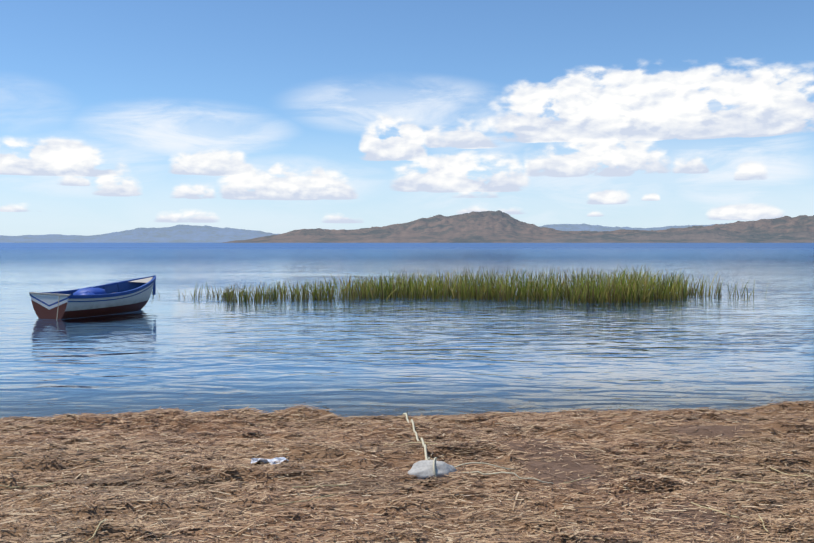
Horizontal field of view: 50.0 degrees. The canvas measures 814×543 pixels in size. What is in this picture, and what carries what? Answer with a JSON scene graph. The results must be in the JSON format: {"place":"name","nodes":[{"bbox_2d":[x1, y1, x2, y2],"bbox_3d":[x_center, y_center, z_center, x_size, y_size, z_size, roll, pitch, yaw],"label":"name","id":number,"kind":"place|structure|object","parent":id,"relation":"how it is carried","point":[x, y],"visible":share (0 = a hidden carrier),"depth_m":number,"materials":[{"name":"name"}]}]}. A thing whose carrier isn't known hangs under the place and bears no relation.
{"place":"outdoors","nodes":[
{"label":"outdoors","id":0,"kind":"place"},
{"bbox_2d":[0,225,277,242],"bbox_3d":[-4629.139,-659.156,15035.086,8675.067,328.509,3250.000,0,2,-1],"label":"hills","id":1,"kind":"structure","parent":0,"point":[190,234],"depth_m":14138.70,"materials":[{"name":"blue"}]},
{"bbox_2d":[0,243,813,418],"bbox_3d":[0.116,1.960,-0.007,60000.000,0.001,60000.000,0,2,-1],"label":"lake","id":2,"kind":"structure","parent":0,"point":[169,347],"depth_m":18.40,"materials":[{"name":"blue liquid"}]},
{"bbox_2d":[29,275,155,319],"bbox_3d":[-8.450,0.771,24.255,1.680,1.100,4.406,2,4,23],"label":"rowboat","id":3,"kind":"object","parent":2,"relation":"on","point":[131,295],"visible":0.88,"depth_m":23.36,"materials":[{"name":"paint"}]},
{"bbox_2d":[152,265,768,303],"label":"reeds","id":4,"kind":"object","parent":2,"relation":"on","point":[633,288],"visible":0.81,"depth_m":30.38,"materials":[{"name":"green plant"}]},
{"bbox_2d":[0,400,813,542],"bbox_3d":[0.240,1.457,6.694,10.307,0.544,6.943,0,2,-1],"label":"beach straw litter","id":5,"kind":"object","parent":0,"point":[182,498],"visible":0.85,"depth_m":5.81,"materials":[{"name":"brown plant"}]},
{"bbox_2d":[0,480,61,487],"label":"stalk","id":6,"kind":"object","parent":5,"relation":"on","point":[29,486],"visible":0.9,"depth_m":5.76,"materials":[{"name":"beige plant"}]},
{"bbox_2d":[83,518,106,542],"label":"stalk","id":7,"kind":"object","parent":5,"relation":"on","point":[95,531],"visible":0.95,"depth_m":4.55,"materials":[{"name":"beige plant"}]},
{"bbox_2d":[251,457,288,463],"bbox_3d":[-1.004,1.390,6.405,0.286,0.052,0.123,0,2,-13],"label":"plastic scrap","id":8,"kind":"object","parent":5,"relation":"on","point":[281,459],"visible":0.98,"depth_m":6.41,"materials":[{"name":"white plastic"}]},
{"bbox_2d":[277,492,344,504],"bbox_3d":[-0.585,1.402,5.374,0.462,0.016,0.007,-1,2,-33],"label":"stalk","id":9,"kind":"object","parent":5,"relation":"on","point":[309,499],"visible":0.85,"depth_m":5.36,"materials":[{"name":"beige plant"}]},
{"bbox_2d":[293,484,346,487],"bbox_3d":[-0.570,1.408,5.728,0.359,0.014,0.007,0,2,-12],"label":"stalk","id":10,"kind":"object","parent":5,"relation":"on","point":[319,486],"visible":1,"depth_m":5.72,"materials":[{"name":"beige plant"}]},
{"bbox_2d":[387,442,449,445],"bbox_3d":[0.078,1.384,6.992,0.585,0.069,0.007,1,2,28],"label":"stalk","id":11,"kind":"object","parent":5,"relation":"on","point":[415,442],"visible":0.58,"depth_m":6.99,"materials":[{"name":"beige plant"}]},
{"bbox_2d":[408,460,456,479],"bbox_3d":[0.171,1.361,6.024,0.358,0.115,0.222,-4,3,-9],"label":"rock","id":12,"kind":"object","parent":5,"relation":"on","point":[422,469],"visible":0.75,"depth_m":5.96,"materials":[{"name":"grey stone"}]},
{"bbox_2d":[403,413,429,459],"bbox_3d":[0.058,1.463,8.000,0.037,0.488,3.906,0,2,-3],"label":"mooring rope","id":13,"kind":"object","parent":12,"relation":"attached to","point":[423,444],"visible":0.81,"depth_m":7.39,"materials":[{"name":"beige fabric"}]},
{"bbox_2d":[433,457,436,476],"bbox_3d":[0.193,1.385,6.029,0.039,0.197,0.251,0,2,-1],"label":"rope loop","id":14,"kind":"object","parent":12,"relation":"on","point":[435,458],"visible":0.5,"depth_m":5.93,"materials":[{"name":"beige fabric"}]},
{"bbox_2d":[454,462,514,469],"bbox_3d":[0.482,1.389,6.167,0.580,0.062,0.113,-1,2,-17],"label":"rope tail","id":15,"kind":"object","parent":5,"relation":"on","point":[484,463],"visible":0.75,"depth_m":6.19},
{"bbox_2d":[455,471,553,483],"bbox_3d":[0.589,1.388,5.932,0.808,0.092,0.093,1,2,22],"label":"rope tail","id":16,"kind":"object","parent":5,"relation":"on","point":[507,473],"visible":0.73,"depth_m":5.85},
{"bbox_2d":[691,502,739,517],"bbox_3d":[1.787,1.387,5.072,0.007,0.022,0.364,-1,2,-27],"label":"stalk","id":17,"kind":"object","parent":5,"relation":"on","point":[715,510],"visible":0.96,"depth_m":5.07,"materials":[{"name":"beige plant"}]},
{"bbox_2d":[719,477,783,483],"bbox_3d":[2.238,1.379,5.808,0.508,0.049,0.007,1,2,37],"label":"stalk","id":18,"kind":"object","parent":5,"relation":"on","point":[749,481],"visible":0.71,"depth_m":5.78,"materials":[{"name":"beige plant"}]},
{"bbox_2d":[770,467,813,478],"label":"stalk","id":19,"kind":"object","parent":5,"relation":"on","point":[790,474],"visible":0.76,"depth_m":5.96,"materials":[{"name":"beige plant"}]},
{"bbox_2d":[0,0,813,235],"label":"sky","id":20,"kind":"structure","parent":0,"point":[269,116],"materials":[{"name":"blue"}]},
{"bbox_2d":[26,367,813,415],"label":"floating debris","id":21,"kind":"object","parent":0,"point":[422,413],"visible":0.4,"depth_m":10.47,"materials":[{"name":"brown plant"}]},
{"bbox_2d":[222,210,813,242],"bbox_3d":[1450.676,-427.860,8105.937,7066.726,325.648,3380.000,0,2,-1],"label":"hills","id":22,"kind":"structure","parent":0,"point":[498,226],"depth_m":7192.99,"materials":[{"name":"stone"}]},
{"bbox_2d":[539,223,727,231],"bbox_3d":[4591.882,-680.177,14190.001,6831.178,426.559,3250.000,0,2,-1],"label":"hills","id":23,"kind":"structure","parent":0,"point":[575,227],"depth_m":13990.57,"materials":[{"name":"blue"}]},
{"bbox_2d":[522,230,813,242],"bbox_3d":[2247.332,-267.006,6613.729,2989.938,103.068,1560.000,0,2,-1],"label":"shore hills","id":24,"kind":"structure","parent":0,"point":[700,236],"depth_m":6143.80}
]}

